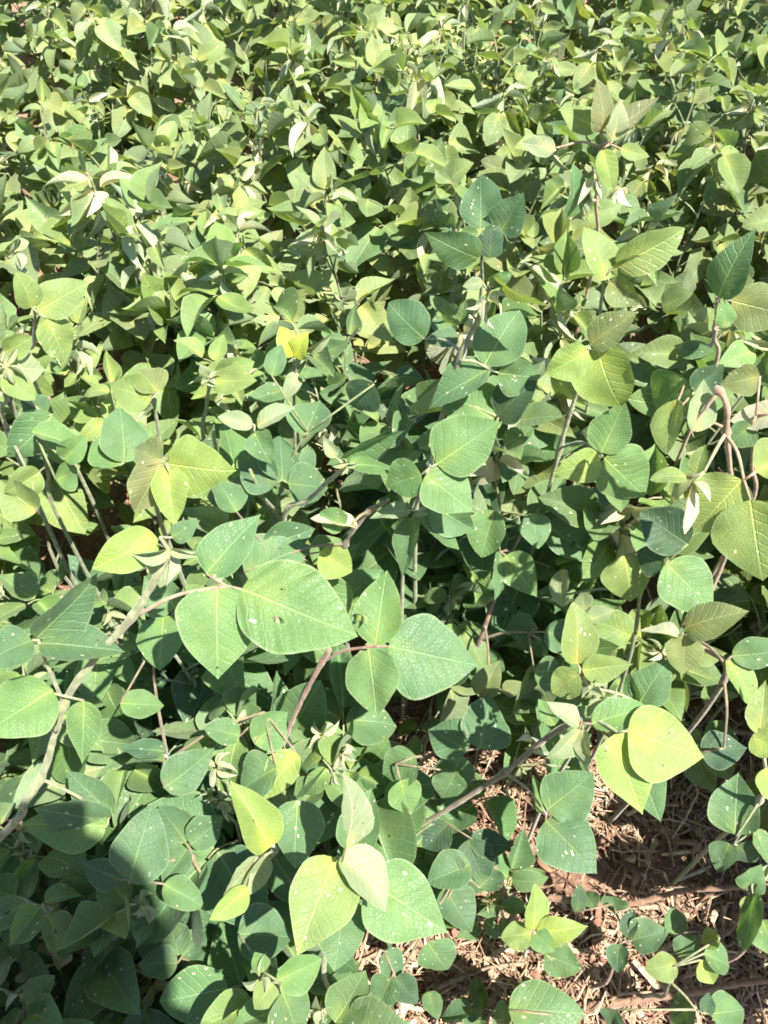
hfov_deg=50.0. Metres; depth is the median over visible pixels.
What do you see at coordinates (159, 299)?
bean plant
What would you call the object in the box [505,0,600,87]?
bean plant
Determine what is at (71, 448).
bean plant
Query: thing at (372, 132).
bean plant
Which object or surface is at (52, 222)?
bean plant
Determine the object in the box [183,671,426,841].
bean plant
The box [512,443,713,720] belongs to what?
bean plant
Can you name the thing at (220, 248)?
bean plant
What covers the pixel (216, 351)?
bean plant
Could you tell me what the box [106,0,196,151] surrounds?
bean plant
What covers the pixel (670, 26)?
bean plant
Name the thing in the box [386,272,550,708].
bean plant
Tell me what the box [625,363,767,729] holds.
bean plant
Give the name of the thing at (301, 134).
bean plant
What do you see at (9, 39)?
bean plant
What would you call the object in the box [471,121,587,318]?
bean plant
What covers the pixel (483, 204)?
bean plant
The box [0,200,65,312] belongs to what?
bean plant
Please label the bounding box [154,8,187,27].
bean plant
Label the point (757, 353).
bean plant
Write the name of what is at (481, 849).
bean plant
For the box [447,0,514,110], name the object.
bean plant
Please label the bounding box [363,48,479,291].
bean plant
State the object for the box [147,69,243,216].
bean plant
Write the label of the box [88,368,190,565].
bean plant
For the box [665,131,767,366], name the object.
bean plant
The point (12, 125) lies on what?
bean plant
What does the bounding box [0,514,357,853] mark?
bean plant
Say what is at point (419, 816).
bean plant
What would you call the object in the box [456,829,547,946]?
bean plant
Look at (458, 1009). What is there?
bean plant
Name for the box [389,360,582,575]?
bean plant
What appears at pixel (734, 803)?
bean plant
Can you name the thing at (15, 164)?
bean plant
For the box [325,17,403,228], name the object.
bean plant
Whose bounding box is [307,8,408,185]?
bean plant
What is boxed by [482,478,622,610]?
bean plant
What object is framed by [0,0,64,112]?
bean plant
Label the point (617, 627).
bean plant
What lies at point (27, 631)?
bean plant
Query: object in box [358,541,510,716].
bean plant
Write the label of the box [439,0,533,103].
bean plant
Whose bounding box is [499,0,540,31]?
bean plant
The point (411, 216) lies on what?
bean plant
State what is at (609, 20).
crop field
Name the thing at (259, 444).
bean plant
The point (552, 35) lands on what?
bean plant
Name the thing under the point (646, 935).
bean plant
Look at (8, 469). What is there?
bean plant
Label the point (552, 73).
bean plant
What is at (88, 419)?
bean plant
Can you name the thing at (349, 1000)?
bean plant
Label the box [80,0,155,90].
bean plant
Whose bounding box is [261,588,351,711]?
bean plant
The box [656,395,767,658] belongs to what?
bean plant
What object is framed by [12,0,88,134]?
bean plant
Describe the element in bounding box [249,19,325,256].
bean plant
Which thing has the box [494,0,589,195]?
bean plant
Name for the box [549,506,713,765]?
bean plant
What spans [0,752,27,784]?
bean plant
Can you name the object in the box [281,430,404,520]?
bean plant
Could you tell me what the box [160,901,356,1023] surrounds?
bean plant
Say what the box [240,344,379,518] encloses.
bean plant
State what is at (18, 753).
bean plant
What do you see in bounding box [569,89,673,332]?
bean plant
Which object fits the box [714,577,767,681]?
bean plant
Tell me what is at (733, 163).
bean plant
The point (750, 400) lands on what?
bean plant
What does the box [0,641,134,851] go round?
bean plant
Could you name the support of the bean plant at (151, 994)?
on the ground
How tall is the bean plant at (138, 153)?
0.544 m
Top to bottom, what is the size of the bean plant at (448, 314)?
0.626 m
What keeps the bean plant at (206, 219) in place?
on the ground
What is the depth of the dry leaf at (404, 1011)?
1.07 m
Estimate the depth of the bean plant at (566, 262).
1.13 m
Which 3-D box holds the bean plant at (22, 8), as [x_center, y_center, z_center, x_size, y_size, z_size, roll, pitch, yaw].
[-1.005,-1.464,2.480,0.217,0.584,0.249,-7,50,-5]
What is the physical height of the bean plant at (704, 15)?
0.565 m
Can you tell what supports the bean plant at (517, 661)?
on the ground
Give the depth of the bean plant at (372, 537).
1.00 m
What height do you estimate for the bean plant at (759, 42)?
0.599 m
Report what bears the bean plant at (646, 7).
on the ground
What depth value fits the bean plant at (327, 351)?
1.17 m
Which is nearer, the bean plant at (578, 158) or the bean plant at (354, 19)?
the bean plant at (578, 158)
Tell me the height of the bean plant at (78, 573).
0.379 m
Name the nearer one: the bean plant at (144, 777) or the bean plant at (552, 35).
the bean plant at (144, 777)
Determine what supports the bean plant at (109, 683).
on the ground
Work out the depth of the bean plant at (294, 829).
0.77 m
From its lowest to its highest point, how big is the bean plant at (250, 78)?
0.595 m
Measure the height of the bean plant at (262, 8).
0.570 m
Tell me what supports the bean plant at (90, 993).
on the ground
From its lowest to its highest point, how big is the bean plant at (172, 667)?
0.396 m
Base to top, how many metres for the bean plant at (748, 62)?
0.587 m
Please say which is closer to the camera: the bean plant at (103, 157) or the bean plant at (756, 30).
the bean plant at (103, 157)
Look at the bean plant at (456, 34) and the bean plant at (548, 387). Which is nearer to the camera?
the bean plant at (548, 387)
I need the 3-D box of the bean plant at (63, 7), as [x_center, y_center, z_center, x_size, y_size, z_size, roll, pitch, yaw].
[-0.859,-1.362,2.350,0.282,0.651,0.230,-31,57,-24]
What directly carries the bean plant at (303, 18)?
on the ground
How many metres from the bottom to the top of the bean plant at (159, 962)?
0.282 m
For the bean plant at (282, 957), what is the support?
on the ground
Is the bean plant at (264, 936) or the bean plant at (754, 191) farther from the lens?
the bean plant at (754, 191)
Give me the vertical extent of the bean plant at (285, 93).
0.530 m
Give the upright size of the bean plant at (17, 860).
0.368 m
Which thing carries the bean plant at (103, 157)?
on the ground
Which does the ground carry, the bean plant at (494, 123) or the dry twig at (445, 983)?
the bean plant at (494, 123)
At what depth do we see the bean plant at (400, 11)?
2.28 m
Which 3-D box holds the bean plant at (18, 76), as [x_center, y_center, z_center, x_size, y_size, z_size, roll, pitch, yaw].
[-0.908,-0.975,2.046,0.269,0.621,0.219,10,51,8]
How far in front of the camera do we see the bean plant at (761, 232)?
1.69 m
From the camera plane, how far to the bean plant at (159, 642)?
0.84 m
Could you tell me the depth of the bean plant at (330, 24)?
1.99 m
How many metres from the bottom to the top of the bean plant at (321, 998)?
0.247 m
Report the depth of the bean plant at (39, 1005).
0.84 m
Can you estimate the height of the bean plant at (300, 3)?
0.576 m
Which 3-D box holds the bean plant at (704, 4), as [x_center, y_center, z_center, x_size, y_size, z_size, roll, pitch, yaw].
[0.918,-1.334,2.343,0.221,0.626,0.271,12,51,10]
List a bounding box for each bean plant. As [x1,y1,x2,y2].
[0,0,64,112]
[0,4,52,181]
[0,33,24,65]
[0,66,36,185]
[0,73,59,271]
[0,100,83,307]
[0,150,21,307]
[0,173,67,396]
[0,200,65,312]
[0,293,54,428]
[0,299,114,589]
[0,334,77,585]
[0,406,24,462]
[0,461,18,552]
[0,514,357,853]
[0,523,61,624]
[0,558,108,745]
[0,588,31,626]
[0,618,56,671]
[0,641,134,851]
[0,684,71,859]
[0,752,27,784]
[0,802,121,1014]
[0,854,139,1019]
[0,855,83,1021]
[0,952,93,1023]
[1,10,18,152]
[1,996,22,1009]
[6,235,109,540]
[8,0,55,67]
[10,77,120,353]
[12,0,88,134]
[17,0,94,95]
[19,0,76,67]
[21,1007,176,1023]
[24,297,152,533]
[25,150,192,398]
[29,124,185,358]
[32,420,99,596]
[36,0,111,92]
[38,26,134,227]
[39,941,81,997]
[45,952,182,1023]
[53,17,149,158]
[54,570,177,736]
[55,73,162,244]
[57,827,272,1008]
[59,0,129,84]
[61,839,115,954]
[66,350,195,587]
[67,0,184,220]
[68,525,184,672]
[73,12,134,124]
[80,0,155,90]
[80,802,222,910]
[87,819,190,968]
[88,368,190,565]
[94,161,279,436]
[96,580,287,829]
[99,0,204,202]
[100,714,183,841]
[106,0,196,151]
[112,121,195,353]
[118,582,273,738]
[119,576,300,798]
[121,267,264,479]
[127,434,236,590]
[127,736,343,986]
[138,922,209,979]
[146,18,243,197]
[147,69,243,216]
[152,195,282,369]
[152,685,315,799]
[153,0,206,100]
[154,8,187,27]
[155,92,247,228]
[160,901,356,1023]
[164,334,319,570]
[165,548,287,682]
[167,222,341,512]
[170,950,300,1023]
[171,493,265,616]
[176,0,285,168]
[177,0,263,116]
[179,140,299,321]
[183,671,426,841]
[185,0,271,150]
[191,424,410,623]
[195,81,330,274]
[197,0,285,200]
[199,356,256,440]
[205,186,331,412]
[210,781,324,920]
[212,481,389,647]
[218,403,293,516]
[234,0,323,79]
[234,84,302,238]
[235,956,410,1023]
[237,4,280,89]
[238,902,321,1023]
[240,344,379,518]
[245,287,401,535]
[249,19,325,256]
[249,656,305,749]
[251,0,347,113]
[258,93,372,298]
[259,0,324,86]
[259,146,361,383]
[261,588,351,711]
[276,326,322,513]
[276,779,455,943]
[277,0,331,114]
[280,0,385,177]
[281,206,423,469]
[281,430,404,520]
[282,571,477,748]
[284,734,395,947]
[286,144,374,335]
[289,773,447,989]
[293,645,483,894]
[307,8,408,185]
[307,305,396,514]
[307,961,369,1023]
[312,704,371,856]
[314,0,361,108]
[321,34,403,227]
[323,739,456,854]
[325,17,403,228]
[325,84,446,389]
[330,0,439,71]
[332,2,416,31]
[337,379,489,619]
[354,0,456,120]
[356,0,410,32]
[356,187,467,371]
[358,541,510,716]
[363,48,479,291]
[370,849,503,1019]
[371,501,473,735]
[378,288,539,518]
[382,86,499,269]
[382,695,510,814]
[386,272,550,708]
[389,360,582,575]
[391,696,419,702]
[397,571,504,755]
[406,3,491,195]
[407,42,466,251]
[408,0,516,196]
[408,2,459,54]
[410,0,467,63]
[418,212,540,365]
[419,426,597,698]
[421,158,518,316]
[422,819,516,921]
[423,686,703,873]
[424,174,525,313]
[425,543,551,670]
[437,696,591,840]
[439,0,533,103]
[441,975,524,1023]
[442,11,560,251]
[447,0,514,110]
[452,64,550,283]
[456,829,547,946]
[460,0,530,94]
[460,208,616,401]
[467,510,564,698]
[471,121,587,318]
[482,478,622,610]
[484,567,626,781]
[492,345,643,522]
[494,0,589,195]
[497,48,580,196]
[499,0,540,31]
[501,883,587,977]
[505,0,573,123]
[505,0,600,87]
[506,656,614,739]
[509,979,585,1023]
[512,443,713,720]
[517,311,649,609]
[520,78,658,340]
[523,229,644,486]
[524,173,621,358]
[525,103,627,294]
[527,602,671,841]
[531,0,600,103]
[534,77,612,228]
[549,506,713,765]
[554,265,762,536]
[556,194,703,364]
[557,609,726,742]
[562,12,650,130]
[563,0,612,59]
[566,0,667,141]
[567,26,645,150]
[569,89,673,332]
[571,227,684,485]
[571,884,699,988]
[583,0,683,104]
[583,145,703,342]
[586,624,687,733]
[599,0,675,83]
[600,927,743,1023]
[606,601,767,825]
[609,330,767,599]
[611,0,732,262]
[619,29,745,342]
[620,227,767,599]
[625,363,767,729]
[626,0,678,60]
[630,111,750,361]
[636,11,714,159]
[650,380,767,592]
[654,0,749,146]
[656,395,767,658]
[661,682,738,790]
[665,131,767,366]
[667,81,767,330]
[669,0,754,81]
[670,680,767,885]
[673,0,742,78]
[676,864,767,981]
[679,2,717,23]
[689,34,767,243]
[694,42,761,230]
[694,83,767,258]
[703,549,767,736]
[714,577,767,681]
[715,350,761,466]
[723,581,767,708]
[725,252,767,377]
[728,0,767,147]
[730,0,767,149]
[734,0,767,153]
[738,25,762,36]
[743,771,767,835]
[744,384,763,404]
[750,575,760,584]
[754,182,767,243]
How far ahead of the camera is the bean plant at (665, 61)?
1.58 m
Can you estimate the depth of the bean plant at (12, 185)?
1.62 m
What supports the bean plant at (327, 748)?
on the ground
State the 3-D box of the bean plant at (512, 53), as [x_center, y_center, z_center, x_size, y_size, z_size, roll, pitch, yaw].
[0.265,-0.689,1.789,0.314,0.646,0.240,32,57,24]
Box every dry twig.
[435,962,524,990]
[675,864,710,881]
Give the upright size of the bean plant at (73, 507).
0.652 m
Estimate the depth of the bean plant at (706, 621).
0.78 m
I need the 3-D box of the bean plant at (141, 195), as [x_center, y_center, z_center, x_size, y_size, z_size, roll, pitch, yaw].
[-0.324,-0.236,1.397,0.303,0.664,0.202,-1,50,-1]
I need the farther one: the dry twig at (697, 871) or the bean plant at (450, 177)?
the bean plant at (450, 177)
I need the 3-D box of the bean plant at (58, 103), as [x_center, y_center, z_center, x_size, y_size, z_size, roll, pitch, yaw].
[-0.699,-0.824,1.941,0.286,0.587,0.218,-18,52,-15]
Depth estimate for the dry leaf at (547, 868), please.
1.19 m
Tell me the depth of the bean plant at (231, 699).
0.94 m
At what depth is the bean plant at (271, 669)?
1.08 m
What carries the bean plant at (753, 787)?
on the ground
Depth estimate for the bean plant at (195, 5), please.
2.20 m
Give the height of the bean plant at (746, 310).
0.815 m
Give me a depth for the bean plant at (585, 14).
2.13 m
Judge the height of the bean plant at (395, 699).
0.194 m
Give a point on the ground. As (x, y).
(90, 542)
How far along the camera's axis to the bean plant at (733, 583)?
1.13 m
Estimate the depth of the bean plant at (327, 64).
2.18 m
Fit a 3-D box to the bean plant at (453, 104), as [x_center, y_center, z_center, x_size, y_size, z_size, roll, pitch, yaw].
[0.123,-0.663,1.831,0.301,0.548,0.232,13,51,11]
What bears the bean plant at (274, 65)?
on the ground
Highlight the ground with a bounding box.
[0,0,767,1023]
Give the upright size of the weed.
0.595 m
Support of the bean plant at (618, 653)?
on the ground
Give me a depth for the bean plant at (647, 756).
0.71 m
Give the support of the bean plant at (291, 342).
on the ground
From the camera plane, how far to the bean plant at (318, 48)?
1.88 m
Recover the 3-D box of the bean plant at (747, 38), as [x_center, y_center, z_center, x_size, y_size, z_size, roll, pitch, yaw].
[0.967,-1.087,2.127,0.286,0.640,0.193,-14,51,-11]
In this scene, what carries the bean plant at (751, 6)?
on the ground
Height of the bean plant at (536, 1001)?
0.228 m
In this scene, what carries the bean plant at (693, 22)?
on the ground
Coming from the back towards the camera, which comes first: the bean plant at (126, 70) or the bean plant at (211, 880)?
the bean plant at (126, 70)
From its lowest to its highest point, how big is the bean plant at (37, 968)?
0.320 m
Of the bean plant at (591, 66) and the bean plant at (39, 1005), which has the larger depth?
the bean plant at (591, 66)
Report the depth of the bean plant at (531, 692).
1.06 m
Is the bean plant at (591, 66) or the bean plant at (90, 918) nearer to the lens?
the bean plant at (90, 918)
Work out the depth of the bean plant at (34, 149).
1.54 m
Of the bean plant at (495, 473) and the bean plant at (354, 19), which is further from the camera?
the bean plant at (354, 19)
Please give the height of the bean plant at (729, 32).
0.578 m
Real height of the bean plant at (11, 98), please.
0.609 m
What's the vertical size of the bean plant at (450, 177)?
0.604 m
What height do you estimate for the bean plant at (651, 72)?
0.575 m
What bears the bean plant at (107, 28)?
on the ground
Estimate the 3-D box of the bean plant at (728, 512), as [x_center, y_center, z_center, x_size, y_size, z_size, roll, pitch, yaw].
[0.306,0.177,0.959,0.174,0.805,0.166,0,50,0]
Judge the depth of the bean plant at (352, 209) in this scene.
1.53 m
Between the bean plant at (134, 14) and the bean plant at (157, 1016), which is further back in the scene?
the bean plant at (134, 14)
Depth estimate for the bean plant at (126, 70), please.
1.89 m
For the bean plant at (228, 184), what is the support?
on the ground
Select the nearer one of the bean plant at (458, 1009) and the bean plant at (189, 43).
the bean plant at (458, 1009)
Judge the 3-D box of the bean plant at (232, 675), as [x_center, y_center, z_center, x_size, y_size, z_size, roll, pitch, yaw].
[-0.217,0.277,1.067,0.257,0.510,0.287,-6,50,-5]
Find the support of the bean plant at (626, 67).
on the ground
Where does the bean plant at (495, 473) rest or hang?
on the ground
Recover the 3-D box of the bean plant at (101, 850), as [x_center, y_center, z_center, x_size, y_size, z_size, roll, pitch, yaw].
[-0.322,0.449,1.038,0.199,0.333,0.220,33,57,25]
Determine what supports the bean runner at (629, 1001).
on the ground
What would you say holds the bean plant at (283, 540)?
on the ground
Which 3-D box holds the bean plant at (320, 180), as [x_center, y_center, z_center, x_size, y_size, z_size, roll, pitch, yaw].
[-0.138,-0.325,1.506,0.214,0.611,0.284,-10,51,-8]
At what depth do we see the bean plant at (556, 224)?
1.26 m
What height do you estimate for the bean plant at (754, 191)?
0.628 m
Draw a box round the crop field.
[5,0,618,38]
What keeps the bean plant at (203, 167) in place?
on the ground
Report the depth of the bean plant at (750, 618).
1.19 m
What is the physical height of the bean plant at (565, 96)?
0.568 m
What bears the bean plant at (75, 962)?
on the ground
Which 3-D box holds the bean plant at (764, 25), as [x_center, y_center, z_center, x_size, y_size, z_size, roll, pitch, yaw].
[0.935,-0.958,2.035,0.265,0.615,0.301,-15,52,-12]
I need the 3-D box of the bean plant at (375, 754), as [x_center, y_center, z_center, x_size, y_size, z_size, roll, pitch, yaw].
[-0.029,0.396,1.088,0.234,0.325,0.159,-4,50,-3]
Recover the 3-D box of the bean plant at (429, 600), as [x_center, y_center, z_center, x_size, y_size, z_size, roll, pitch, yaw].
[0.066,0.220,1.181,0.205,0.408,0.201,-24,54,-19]
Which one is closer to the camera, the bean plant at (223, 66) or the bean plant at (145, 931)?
the bean plant at (145, 931)
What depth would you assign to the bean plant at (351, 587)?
1.00 m
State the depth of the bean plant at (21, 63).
2.55 m
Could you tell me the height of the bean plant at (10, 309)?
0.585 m
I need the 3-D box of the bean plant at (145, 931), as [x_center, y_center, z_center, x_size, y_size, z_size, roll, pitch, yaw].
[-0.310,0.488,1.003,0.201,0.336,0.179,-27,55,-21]
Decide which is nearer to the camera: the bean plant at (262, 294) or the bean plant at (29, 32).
the bean plant at (262, 294)
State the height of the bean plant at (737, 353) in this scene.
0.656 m
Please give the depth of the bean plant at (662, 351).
1.12 m
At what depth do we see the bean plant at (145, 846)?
0.82 m
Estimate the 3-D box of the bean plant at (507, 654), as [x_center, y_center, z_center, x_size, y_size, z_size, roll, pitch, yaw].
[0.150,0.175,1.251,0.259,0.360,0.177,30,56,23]
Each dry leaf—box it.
[396,1008,407,1017]
[537,857,553,871]
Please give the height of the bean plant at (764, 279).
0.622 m
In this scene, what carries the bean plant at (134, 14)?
on the ground
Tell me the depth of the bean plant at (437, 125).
1.70 m
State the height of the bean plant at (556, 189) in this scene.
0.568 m
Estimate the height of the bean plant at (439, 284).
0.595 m
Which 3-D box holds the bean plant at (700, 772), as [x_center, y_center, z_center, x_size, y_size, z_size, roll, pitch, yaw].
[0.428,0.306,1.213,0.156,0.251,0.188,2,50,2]
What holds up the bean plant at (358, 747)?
on the ground
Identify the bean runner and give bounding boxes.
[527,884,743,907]
[581,977,767,1011]
[688,894,745,937]
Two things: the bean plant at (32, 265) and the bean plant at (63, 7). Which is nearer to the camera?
the bean plant at (32, 265)
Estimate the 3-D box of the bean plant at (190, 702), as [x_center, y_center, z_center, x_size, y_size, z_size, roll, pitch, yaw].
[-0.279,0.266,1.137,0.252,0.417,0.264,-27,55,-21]
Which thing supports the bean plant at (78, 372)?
on the ground
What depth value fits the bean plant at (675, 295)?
1.33 m
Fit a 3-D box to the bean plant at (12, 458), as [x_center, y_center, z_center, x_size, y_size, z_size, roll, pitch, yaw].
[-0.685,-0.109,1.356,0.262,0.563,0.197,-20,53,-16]
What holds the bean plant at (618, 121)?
on the ground
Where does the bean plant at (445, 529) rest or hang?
on the ground
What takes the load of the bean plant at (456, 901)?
on the ground
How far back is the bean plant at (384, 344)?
1.29 m
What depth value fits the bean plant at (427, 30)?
1.84 m
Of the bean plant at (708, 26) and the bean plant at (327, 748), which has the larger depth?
the bean plant at (708, 26)
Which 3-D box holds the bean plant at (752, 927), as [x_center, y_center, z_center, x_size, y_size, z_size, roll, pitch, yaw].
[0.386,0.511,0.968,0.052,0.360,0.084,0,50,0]
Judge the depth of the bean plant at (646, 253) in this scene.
0.90 m
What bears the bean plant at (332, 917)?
on the ground
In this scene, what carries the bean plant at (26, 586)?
on the ground
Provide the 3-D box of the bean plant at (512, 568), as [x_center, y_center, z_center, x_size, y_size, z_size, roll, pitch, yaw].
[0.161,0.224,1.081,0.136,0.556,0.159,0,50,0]
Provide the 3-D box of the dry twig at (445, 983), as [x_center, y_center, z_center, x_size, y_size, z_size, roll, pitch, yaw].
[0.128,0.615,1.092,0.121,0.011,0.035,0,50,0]
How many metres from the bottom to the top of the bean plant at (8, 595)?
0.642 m
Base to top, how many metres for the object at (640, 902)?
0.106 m
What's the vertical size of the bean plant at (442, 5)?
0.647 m
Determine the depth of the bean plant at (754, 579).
1.30 m
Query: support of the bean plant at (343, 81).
on the ground
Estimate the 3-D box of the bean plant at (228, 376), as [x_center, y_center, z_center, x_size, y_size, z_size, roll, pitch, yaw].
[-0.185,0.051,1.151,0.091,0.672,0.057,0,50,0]
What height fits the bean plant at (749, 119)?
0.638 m
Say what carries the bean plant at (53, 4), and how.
on the ground
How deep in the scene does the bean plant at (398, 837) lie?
0.97 m
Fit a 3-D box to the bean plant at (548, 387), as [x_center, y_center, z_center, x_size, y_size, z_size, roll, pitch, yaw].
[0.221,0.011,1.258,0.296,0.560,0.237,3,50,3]
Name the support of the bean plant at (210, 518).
on the ground
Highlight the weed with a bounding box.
[393,20,533,198]
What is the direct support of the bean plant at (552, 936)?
on the ground
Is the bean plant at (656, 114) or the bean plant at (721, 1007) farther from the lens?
the bean plant at (656, 114)
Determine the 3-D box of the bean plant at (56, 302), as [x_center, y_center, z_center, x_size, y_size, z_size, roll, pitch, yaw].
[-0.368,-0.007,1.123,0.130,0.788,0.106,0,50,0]
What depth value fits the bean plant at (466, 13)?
2.05 m
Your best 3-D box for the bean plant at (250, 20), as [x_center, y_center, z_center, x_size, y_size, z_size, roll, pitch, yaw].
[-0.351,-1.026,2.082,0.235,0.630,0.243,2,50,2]
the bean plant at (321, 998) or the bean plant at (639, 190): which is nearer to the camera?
the bean plant at (321, 998)
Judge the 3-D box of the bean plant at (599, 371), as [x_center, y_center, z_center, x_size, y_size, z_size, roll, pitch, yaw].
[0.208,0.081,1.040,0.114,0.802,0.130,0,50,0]
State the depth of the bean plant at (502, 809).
1.06 m
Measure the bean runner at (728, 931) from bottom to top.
0.064 m
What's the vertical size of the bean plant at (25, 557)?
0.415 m
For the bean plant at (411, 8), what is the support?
on the ground
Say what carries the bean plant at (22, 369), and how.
on the ground
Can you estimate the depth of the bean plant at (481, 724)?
0.91 m
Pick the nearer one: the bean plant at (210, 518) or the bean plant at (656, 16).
the bean plant at (210, 518)
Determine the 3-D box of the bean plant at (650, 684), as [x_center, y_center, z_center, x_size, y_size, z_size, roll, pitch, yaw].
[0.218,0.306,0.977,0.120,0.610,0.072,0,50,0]
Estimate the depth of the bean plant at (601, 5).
2.46 m
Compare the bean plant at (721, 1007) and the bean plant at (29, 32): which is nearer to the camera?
the bean plant at (721, 1007)
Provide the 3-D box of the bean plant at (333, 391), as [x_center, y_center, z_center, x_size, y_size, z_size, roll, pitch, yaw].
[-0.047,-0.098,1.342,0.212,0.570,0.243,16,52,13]
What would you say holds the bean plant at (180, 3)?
on the ground
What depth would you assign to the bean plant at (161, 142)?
1.48 m
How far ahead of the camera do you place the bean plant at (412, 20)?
2.01 m
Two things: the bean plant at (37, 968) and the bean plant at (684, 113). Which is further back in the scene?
the bean plant at (684, 113)
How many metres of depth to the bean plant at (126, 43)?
2.54 m
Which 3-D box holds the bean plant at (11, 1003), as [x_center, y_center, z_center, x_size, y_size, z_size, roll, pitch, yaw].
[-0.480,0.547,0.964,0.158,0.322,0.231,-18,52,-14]
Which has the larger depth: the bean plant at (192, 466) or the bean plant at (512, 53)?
the bean plant at (512, 53)
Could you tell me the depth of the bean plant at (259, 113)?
1.57 m
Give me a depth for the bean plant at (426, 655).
0.77 m
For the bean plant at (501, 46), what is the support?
on the ground

